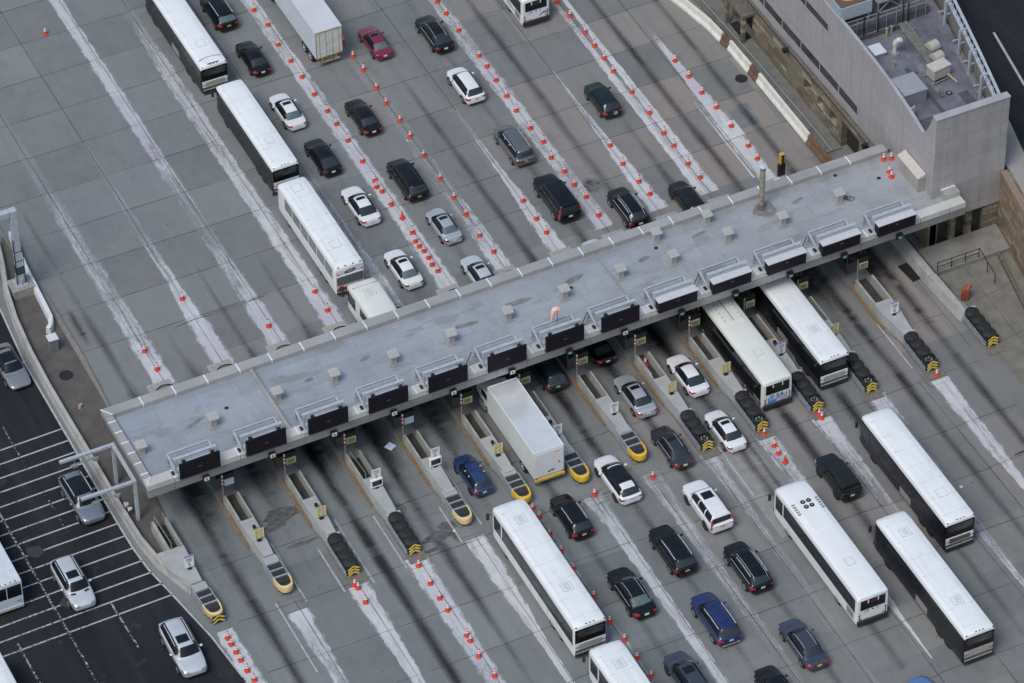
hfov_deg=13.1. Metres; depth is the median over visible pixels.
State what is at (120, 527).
road marking
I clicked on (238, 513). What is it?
toll island
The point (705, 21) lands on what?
concrete barrier
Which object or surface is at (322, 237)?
suburban bus
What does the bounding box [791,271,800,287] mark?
toll booth
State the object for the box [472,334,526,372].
message sign
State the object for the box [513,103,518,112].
traffic cone
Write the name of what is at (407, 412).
hanging plate
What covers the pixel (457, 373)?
message sign
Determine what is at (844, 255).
lane light
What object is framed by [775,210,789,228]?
roof vent
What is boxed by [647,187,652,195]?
traffic cone
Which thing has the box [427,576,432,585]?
traffic cone
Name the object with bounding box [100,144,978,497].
toll canopy
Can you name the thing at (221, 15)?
suv car
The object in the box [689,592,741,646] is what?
suv car
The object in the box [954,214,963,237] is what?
door
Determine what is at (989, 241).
yard landing
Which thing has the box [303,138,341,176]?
hatchback car
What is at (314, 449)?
traffic stain
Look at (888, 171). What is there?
traffic cone
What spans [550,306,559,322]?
windsock
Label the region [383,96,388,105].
traffic cone
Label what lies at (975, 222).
door
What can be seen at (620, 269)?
roof vent
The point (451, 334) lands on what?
roof vent
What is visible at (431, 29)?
hatchback car
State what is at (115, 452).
toll gantry
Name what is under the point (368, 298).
shuttle bus
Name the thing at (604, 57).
traffic cone
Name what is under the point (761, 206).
chimney pipe
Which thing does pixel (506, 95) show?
traffic cone
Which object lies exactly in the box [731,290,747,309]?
toll booth
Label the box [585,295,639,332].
message sign
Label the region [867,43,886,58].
roof hatch
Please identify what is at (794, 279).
window
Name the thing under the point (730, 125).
traffic cone
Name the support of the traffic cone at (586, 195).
on the lane divider paint
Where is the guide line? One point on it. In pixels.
(452, 528)
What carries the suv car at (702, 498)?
on the ground at (88, 202)
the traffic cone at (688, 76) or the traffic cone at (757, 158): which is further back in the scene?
the traffic cone at (688, 76)
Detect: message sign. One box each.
[165,439,220,479]
[231,416,286,456]
[293,395,348,434]
[353,375,408,413]
[413,354,467,393]
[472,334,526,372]
[530,314,583,352]
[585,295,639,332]
[642,275,697,313]
[696,257,751,294]
[751,238,806,275]
[805,219,860,256]
[861,200,916,236]
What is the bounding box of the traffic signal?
[774,152,785,179]
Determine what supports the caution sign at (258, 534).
on the toll island at (238, 513)
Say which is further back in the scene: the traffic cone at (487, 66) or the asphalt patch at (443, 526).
the traffic cone at (487, 66)
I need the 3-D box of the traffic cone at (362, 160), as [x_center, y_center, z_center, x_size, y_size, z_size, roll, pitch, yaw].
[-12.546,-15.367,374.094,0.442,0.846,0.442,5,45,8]
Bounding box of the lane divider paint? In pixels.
[49,0,1023,682]
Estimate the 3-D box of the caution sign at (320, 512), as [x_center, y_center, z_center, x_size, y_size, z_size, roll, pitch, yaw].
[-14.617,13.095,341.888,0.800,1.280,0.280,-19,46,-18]
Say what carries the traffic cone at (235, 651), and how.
on the lane divider paint
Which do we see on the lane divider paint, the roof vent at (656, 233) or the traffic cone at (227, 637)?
the traffic cone at (227, 637)
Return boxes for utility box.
[45,332,58,352]
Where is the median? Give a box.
[0,237,164,536]
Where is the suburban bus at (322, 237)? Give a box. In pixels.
[272,177,363,294]
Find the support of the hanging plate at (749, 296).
hanging from the toll canopy
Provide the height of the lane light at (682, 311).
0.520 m
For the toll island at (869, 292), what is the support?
on the ground at (88, 202)
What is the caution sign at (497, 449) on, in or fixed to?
on the toll island at (476, 431)
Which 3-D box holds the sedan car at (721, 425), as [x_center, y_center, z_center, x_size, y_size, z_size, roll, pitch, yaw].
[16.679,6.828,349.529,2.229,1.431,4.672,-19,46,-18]
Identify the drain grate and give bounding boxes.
[898,263,920,281]
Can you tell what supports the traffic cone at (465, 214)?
on the lane divider paint
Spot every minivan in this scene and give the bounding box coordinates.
[385,158,428,201]
[493,125,535,166]
[528,358,567,391]
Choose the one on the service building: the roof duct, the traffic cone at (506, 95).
the roof duct
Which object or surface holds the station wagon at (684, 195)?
on the ground at (88, 202)
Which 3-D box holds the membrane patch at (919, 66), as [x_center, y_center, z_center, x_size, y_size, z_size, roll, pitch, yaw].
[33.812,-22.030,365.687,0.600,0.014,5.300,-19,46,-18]
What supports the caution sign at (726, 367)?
on the toll island at (705, 354)
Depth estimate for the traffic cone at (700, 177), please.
372.18 m
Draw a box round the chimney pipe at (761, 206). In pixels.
[756,163,766,210]
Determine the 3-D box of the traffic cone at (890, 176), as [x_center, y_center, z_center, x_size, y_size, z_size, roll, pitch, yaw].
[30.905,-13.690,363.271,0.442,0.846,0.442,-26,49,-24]
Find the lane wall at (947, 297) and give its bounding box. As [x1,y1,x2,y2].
[890,235,966,321]
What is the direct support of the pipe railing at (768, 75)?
on the side pavement at (717, 8)
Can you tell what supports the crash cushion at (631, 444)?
on the ground at (88, 202)
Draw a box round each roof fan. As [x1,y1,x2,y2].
[924,39,939,52]
[929,50,944,60]
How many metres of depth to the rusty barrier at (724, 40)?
384.69 m
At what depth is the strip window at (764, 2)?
375.47 m
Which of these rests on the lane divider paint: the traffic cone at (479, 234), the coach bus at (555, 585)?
the traffic cone at (479, 234)
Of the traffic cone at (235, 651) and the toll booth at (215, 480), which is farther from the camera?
the toll booth at (215, 480)
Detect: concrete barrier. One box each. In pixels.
[671,0,723,41]
[727,40,751,72]
[756,73,809,142]
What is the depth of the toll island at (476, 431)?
349.48 m
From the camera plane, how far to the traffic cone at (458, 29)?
386.67 m
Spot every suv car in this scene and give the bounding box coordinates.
[50,555,95,610]
[58,470,104,524]
[158,617,206,677]
[199,0,237,31]
[532,173,581,222]
[648,524,697,577]
[681,479,733,533]
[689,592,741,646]
[722,541,773,593]
[753,665,788,682]
[814,453,862,501]
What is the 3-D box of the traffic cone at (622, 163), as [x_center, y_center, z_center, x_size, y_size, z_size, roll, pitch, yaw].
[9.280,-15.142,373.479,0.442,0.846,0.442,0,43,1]
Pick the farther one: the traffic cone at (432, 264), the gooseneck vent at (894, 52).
the gooseneck vent at (894, 52)
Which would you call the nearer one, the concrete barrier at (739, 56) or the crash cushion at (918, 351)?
the crash cushion at (918, 351)
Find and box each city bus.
[503,0,549,26]
[695,296,791,410]
[768,480,887,626]
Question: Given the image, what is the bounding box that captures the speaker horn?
[124,502,131,514]
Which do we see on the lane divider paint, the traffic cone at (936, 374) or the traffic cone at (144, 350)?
the traffic cone at (144, 350)
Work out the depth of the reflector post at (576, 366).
352.93 m
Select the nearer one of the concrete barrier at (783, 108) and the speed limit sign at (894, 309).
the speed limit sign at (894, 309)
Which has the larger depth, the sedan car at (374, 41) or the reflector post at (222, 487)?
the sedan car at (374, 41)
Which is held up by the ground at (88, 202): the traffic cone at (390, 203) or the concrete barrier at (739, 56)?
the concrete barrier at (739, 56)
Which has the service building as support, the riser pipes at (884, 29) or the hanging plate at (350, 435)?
the riser pipes at (884, 29)
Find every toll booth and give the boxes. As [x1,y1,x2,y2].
[210,474,227,489]
[271,452,289,468]
[329,431,350,447]
[386,409,406,428]
[444,388,465,408]
[501,368,523,384]
[558,348,580,369]
[615,327,639,349]
[668,309,693,331]
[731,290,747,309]
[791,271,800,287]
[834,250,860,274]
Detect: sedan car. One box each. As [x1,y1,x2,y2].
[0,342,30,389]
[235,41,270,76]
[268,93,306,130]
[340,186,380,226]
[344,99,381,136]
[357,26,392,60]
[383,249,423,289]
[425,207,462,244]
[459,255,494,282]
[581,238,598,245]
[584,339,616,366]
[606,567,656,619]
[613,374,656,418]
[650,426,693,469]
[665,354,709,397]
[703,410,746,452]
[778,618,828,671]
[907,675,933,682]
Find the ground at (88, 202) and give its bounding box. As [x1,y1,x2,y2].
[0,0,1023,682]
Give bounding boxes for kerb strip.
[42,292,109,406]
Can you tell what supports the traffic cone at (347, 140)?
on the lane divider paint
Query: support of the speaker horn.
on the median
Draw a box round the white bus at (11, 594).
[0,543,23,613]
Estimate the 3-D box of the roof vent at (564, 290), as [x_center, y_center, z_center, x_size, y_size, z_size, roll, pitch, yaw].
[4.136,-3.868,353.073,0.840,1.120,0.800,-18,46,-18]
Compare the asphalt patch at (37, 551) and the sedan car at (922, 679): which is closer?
the sedan car at (922, 679)
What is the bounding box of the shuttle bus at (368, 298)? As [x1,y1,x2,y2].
[341,277,396,321]
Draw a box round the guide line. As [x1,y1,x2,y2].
[269,324,912,671]
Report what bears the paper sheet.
on the traffic stain
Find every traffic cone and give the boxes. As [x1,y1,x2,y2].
[42,26,48,35]
[142,344,147,353]
[154,362,160,371]
[180,291,184,300]
[224,631,230,640]
[228,637,234,646]
[233,645,238,654]
[237,652,243,662]
[244,663,250,673]
[251,3,256,12]
[251,673,257,682]
[266,318,271,327]
[299,70,304,78]
[311,87,316,96]
[312,284,317,293]
[324,104,329,113]
[324,303,330,312]
[333,117,338,126]
[345,133,350,142]
[350,49,355,58]
[352,577,356,587]
[355,580,360,590]
[360,154,365,163]
[361,63,366,71]
[363,595,368,604]
[373,180,379,189]
[374,81,378,89]
[379,184,384,193]
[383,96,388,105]
[388,197,393,206]
[397,113,402,122]
[399,211,405,220]
[408,130,412,138]
[410,225,414,234]
[413,234,417,243]
[415,558,421,568]
[417,239,421,248]
[420,148,426,157]
[421,244,426,253]
[425,250,431,259]
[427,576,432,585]
[429,257,434,266]
[435,264,440,272]
[437,172,442,180]
[437,591,442,600]
[443,6,448,15]
[444,603,450,612]
[451,190,456,199]
[456,23,460,32]
[462,207,468,216]
[463,628,468,637]
[467,633,473,643]
[476,648,481,658]
[477,228,481,237]
[484,59,489,68]
[491,244,496,253]
[491,668,497,678]
[493,73,498,82]
[504,88,509,97]
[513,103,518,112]
[520,194,526,202]
[527,121,533,130]
[533,211,539,220]
[536,509,542,519]
[541,134,546,143]
[544,225,548,234]
[547,526,552,535]
[549,150,553,159]
[559,543,563,552]
[561,164,567,173]
[572,178,576,186]
[582,25,587,34]
[584,190,588,198]
[591,487,597,496]
[591,589,596,598]
[592,38,596,47]
[595,208,601,217]
[601,51,606,60]
[606,614,612,624]
[607,138,612,147]
[610,64,615,73]
[620,157,625,165]
[621,632,627,642]
[629,85,634,94]
[634,650,640,660]
[636,174,641,183]
[646,105,652,114]
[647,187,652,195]
[648,669,653,678]
[650,470,655,479]
[661,126,666,135]
[671,138,676,147]
[672,53,677,62]
[685,156,690,165]
[686,69,691,78]
[697,170,702,179]
[699,85,704,94]
[713,100,719,109]
[728,119,733,127]
[745,138,750,147]
[754,151,760,160]
[761,426,766,435]
[771,438,777,447]
[775,446,781,455]
[782,454,788,464]
[818,410,824,420]
[881,152,886,161]
[886,164,890,174]
[888,151,893,160]
[888,169,894,178]
[934,368,939,377]
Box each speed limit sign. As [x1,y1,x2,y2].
[184,554,193,569]
[370,468,382,488]
[429,447,441,467]
[553,423,561,436]
[610,401,618,415]
[777,340,785,355]
[890,300,898,315]
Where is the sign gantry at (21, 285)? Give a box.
[0,207,34,299]
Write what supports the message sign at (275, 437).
on the toll canopy
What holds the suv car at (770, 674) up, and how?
on the ground at (88, 202)
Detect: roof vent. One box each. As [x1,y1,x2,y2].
[133,439,148,458]
[205,411,219,430]
[270,385,284,404]
[327,367,340,386]
[386,348,399,367]
[444,327,457,346]
[501,305,514,323]
[557,283,570,301]
[613,263,626,281]
[649,226,662,244]
[666,248,679,267]
[700,209,713,227]
[721,226,734,244]
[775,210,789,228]
[832,187,845,205]
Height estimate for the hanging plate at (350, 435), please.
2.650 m
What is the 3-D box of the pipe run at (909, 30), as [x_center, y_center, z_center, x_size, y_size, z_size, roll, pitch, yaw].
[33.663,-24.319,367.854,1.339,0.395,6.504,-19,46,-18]
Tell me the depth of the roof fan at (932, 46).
366.88 m
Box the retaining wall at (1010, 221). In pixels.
[997,169,1023,276]
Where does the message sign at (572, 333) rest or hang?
on the toll canopy
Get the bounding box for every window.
[453,389,464,397]
[507,368,522,377]
[564,348,579,358]
[623,328,637,338]
[675,309,691,320]
[731,290,746,301]
[759,0,857,115]
[791,272,799,281]
[801,0,828,31]
[843,251,859,263]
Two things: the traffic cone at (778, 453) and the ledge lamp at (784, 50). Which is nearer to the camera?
the traffic cone at (778, 453)
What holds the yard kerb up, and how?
on the yard at (1001, 310)
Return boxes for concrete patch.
[716,120,745,139]
[720,443,787,537]
[728,103,759,128]
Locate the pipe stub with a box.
[961,283,971,301]
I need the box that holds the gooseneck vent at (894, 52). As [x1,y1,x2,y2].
[890,37,902,56]
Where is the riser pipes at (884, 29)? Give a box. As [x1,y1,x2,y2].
[859,2,909,39]
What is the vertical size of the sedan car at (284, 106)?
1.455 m
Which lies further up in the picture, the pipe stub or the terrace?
the terrace
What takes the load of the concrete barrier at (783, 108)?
on the ground at (88, 202)
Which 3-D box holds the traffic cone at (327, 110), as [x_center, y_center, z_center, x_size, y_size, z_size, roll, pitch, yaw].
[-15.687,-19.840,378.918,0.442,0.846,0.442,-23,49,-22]
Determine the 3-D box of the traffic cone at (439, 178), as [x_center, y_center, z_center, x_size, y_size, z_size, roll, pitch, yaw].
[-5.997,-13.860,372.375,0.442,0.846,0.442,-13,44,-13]
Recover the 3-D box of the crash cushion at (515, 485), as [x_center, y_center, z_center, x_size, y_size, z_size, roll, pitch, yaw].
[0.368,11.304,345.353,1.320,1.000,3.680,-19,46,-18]
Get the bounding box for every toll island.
[104,461,201,584]
[146,379,273,565]
[206,359,335,543]
[265,339,396,522]
[321,321,454,498]
[394,302,513,478]
[435,283,571,452]
[492,265,629,436]
[548,246,687,421]
[601,228,742,401]
[655,211,798,373]
[707,194,851,352]
[765,174,912,343]
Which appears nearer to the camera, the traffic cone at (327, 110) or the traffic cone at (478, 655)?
the traffic cone at (478, 655)
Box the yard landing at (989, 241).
[917,224,1008,274]
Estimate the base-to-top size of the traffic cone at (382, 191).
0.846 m
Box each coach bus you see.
[0,653,16,682]
[145,0,227,93]
[211,79,298,194]
[486,499,605,657]
[582,640,649,682]
[748,277,848,389]
[855,408,974,551]
[868,511,993,664]
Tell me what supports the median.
on the ground at (88, 202)
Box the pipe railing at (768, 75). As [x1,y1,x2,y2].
[701,0,831,149]
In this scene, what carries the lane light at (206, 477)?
attached to the toll canopy
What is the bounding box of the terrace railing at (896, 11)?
[847,0,926,34]
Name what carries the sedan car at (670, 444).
on the ground at (88, 202)
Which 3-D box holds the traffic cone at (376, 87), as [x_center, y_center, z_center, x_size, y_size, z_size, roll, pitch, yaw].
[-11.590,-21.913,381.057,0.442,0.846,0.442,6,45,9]
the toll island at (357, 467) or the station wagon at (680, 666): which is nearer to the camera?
the station wagon at (680, 666)
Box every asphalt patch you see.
[26,546,44,557]
[59,595,68,607]
[263,506,299,521]
[264,520,286,531]
[287,536,318,548]
[394,503,406,516]
[422,531,453,543]
[424,545,446,553]
[437,520,456,531]
[581,180,606,191]
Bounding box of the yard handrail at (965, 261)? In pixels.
[937,248,995,283]
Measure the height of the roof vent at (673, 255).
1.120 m
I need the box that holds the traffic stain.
[72,3,1021,682]
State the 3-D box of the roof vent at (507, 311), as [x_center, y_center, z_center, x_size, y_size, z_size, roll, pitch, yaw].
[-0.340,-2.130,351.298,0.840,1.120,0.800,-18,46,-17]
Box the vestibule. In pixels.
[897,150,925,192]
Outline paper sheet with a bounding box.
[385,442,395,449]
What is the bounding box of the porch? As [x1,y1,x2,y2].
[724,0,754,43]
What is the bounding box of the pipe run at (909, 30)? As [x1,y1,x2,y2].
[898,21,933,63]
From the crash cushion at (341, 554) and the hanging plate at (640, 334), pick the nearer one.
the crash cushion at (341, 554)
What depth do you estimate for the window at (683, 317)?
357.67 m
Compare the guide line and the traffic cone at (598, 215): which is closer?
the guide line
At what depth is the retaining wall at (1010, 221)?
362.83 m
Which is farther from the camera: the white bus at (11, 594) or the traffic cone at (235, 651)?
the white bus at (11, 594)
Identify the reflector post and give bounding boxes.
[221,475,223,503]
[283,454,285,483]
[343,433,345,462]
[401,414,403,437]
[460,394,461,422]
[576,354,577,382]
[634,335,635,363]
[688,316,689,344]
[856,259,858,279]
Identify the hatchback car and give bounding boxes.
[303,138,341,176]
[414,15,454,53]
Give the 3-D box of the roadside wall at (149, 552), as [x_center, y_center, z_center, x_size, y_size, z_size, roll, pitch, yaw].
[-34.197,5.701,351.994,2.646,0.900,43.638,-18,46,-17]
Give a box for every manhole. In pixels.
[59,370,72,379]
[735,74,747,82]
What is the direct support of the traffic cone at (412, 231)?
on the lane divider paint
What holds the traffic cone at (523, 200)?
on the lane divider paint
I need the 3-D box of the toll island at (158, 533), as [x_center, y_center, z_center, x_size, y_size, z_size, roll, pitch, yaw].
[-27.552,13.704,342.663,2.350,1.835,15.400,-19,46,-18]
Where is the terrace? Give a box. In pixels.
[844,0,928,35]
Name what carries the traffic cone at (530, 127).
on the lane divider paint
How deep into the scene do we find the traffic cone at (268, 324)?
359.52 m
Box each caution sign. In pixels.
[254,527,263,541]
[316,505,325,519]
[493,442,502,456]
[667,381,675,394]
[721,361,730,375]
[830,323,838,335]
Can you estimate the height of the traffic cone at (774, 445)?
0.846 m
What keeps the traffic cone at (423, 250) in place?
on the lane divider paint
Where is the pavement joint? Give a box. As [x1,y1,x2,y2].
[0,0,1023,682]
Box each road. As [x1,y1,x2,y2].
[0,306,245,682]
[956,0,1023,151]
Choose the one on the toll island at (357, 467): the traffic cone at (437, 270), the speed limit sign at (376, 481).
the speed limit sign at (376, 481)
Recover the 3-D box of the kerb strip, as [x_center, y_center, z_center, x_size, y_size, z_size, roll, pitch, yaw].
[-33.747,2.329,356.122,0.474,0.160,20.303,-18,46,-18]
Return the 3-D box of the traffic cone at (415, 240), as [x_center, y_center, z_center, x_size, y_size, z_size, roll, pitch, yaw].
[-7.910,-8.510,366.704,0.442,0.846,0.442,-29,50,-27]
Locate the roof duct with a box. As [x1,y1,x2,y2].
[891,72,927,105]
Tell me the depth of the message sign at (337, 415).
342.09 m
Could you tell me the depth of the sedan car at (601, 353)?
355.56 m
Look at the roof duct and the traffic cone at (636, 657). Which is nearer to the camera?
the traffic cone at (636, 657)
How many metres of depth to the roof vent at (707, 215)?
359.19 m
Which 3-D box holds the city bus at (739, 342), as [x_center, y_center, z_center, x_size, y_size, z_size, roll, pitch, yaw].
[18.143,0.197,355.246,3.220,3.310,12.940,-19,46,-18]
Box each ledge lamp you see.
[782,47,787,53]
[861,142,867,149]
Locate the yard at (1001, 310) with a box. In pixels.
[939,252,1023,385]
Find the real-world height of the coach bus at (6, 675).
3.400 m
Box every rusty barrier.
[720,34,729,48]
[748,65,758,81]
[806,135,831,162]
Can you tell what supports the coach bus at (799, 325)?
on the ground at (88, 202)
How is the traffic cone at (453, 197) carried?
on the lane divider paint
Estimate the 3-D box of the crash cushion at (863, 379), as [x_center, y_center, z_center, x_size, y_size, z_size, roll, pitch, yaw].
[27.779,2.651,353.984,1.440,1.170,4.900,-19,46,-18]
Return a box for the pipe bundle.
[953,46,983,99]
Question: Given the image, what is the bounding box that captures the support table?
[874,0,901,12]
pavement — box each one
[694,0,841,153]
[1005,119,1023,194]
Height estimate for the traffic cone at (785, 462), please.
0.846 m
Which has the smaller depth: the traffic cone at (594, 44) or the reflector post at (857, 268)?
the reflector post at (857, 268)
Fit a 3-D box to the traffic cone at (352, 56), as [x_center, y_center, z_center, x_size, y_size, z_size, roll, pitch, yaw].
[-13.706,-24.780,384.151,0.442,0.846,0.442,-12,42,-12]
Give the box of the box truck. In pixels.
[476,377,564,484]
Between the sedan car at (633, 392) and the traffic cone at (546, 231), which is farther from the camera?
the traffic cone at (546, 231)
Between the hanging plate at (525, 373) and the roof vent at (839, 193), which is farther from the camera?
the roof vent at (839, 193)
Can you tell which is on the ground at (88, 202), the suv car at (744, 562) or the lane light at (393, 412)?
the suv car at (744, 562)
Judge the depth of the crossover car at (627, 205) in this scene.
367.69 m
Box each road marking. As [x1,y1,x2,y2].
[0,307,241,682]
[993,32,1023,85]
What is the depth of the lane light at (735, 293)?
354.53 m
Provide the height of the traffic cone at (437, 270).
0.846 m
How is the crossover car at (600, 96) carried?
on the ground at (88, 202)
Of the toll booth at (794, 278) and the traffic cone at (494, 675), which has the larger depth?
the toll booth at (794, 278)
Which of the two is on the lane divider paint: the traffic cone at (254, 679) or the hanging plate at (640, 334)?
the traffic cone at (254, 679)
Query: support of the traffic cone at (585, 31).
on the lane divider paint
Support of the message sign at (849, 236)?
on the toll canopy
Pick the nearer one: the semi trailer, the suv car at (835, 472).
the suv car at (835, 472)
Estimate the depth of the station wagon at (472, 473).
345.28 m
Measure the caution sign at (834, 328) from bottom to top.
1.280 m
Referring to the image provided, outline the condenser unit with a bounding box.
[923,57,957,85]
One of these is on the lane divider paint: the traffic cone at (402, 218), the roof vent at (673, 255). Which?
the traffic cone at (402, 218)
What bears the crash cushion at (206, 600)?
on the ground at (88, 202)
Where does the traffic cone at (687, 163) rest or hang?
on the lane divider paint
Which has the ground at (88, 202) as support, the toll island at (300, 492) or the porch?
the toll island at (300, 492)
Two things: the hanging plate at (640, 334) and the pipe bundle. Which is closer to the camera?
the hanging plate at (640, 334)
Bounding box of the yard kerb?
[997,251,1023,308]
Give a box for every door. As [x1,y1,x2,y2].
[936,220,947,243]
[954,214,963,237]
[971,207,980,231]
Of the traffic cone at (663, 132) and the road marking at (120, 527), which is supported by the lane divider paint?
the traffic cone at (663, 132)
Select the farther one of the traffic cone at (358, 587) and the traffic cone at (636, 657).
the traffic cone at (358, 587)
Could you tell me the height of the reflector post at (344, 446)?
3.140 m
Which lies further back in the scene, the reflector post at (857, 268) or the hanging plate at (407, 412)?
the reflector post at (857, 268)
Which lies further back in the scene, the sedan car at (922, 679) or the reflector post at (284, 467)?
the reflector post at (284, 467)
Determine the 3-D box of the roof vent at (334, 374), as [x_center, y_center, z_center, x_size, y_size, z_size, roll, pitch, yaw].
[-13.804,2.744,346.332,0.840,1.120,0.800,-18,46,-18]
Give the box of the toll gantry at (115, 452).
[59,442,139,520]
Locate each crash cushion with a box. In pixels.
[191,581,224,623]
[262,554,294,596]
[324,531,366,585]
[384,510,427,564]
[440,487,473,527]
[499,466,532,503]
[564,445,590,485]
[614,424,648,464]
[676,408,720,459]
[731,389,775,440]
[791,369,830,420]
[848,350,884,401]
[899,329,944,380]
[962,305,1005,355]
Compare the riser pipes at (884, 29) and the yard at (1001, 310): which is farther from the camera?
the riser pipes at (884, 29)
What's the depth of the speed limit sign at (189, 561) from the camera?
338.04 m
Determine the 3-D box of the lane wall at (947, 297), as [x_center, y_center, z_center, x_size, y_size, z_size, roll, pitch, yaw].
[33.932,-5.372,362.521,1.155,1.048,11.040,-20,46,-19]
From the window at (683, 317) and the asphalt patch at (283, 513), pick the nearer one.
the asphalt patch at (283, 513)
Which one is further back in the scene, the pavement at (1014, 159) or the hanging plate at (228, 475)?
the pavement at (1014, 159)
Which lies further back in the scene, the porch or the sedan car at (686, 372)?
the porch
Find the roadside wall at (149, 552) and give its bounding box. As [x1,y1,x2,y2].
[0,245,191,595]
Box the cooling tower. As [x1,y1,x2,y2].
[825,0,871,19]
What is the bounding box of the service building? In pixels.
[721,0,1010,247]
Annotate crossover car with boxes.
[446,67,485,104]
[549,494,593,540]
[583,82,621,118]
[606,187,650,228]
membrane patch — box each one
[904,68,945,112]
[906,53,942,91]
[919,116,932,129]
[958,90,975,103]
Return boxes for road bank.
[951,0,1010,169]
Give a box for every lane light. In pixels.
[202,474,209,481]
[268,451,275,458]
[330,429,337,437]
[390,408,397,416]
[450,388,456,395]
[508,367,515,374]
[566,347,573,355]
[621,328,627,335]
[678,308,685,315]
[732,289,739,297]
[786,270,794,277]
[841,251,848,259]
[896,232,903,239]
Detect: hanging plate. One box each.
[221,469,233,485]
[283,448,295,464]
[343,427,355,443]
[401,408,413,424]
[460,388,472,404]
[518,368,530,384]
[576,348,587,365]
[634,327,645,345]
[688,308,700,326]
[743,289,755,307]
[797,270,808,289]
[857,249,868,269]
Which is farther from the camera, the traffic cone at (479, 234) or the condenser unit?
the traffic cone at (479, 234)
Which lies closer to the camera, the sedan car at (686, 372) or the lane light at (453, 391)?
the lane light at (453, 391)
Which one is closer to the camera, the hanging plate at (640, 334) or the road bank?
the hanging plate at (640, 334)
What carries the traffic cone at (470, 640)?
on the lane divider paint
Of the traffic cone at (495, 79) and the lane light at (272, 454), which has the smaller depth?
the lane light at (272, 454)
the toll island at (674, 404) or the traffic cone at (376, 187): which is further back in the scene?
the traffic cone at (376, 187)
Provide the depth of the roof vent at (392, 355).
347.63 m
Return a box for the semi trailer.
[271,0,342,63]
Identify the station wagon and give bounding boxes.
[452,454,493,496]
[593,454,641,504]
[662,651,708,682]
[667,181,704,210]
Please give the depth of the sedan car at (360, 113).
376.77 m
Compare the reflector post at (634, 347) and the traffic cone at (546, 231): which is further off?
the traffic cone at (546, 231)
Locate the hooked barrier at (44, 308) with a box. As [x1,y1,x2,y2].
[9,231,53,333]

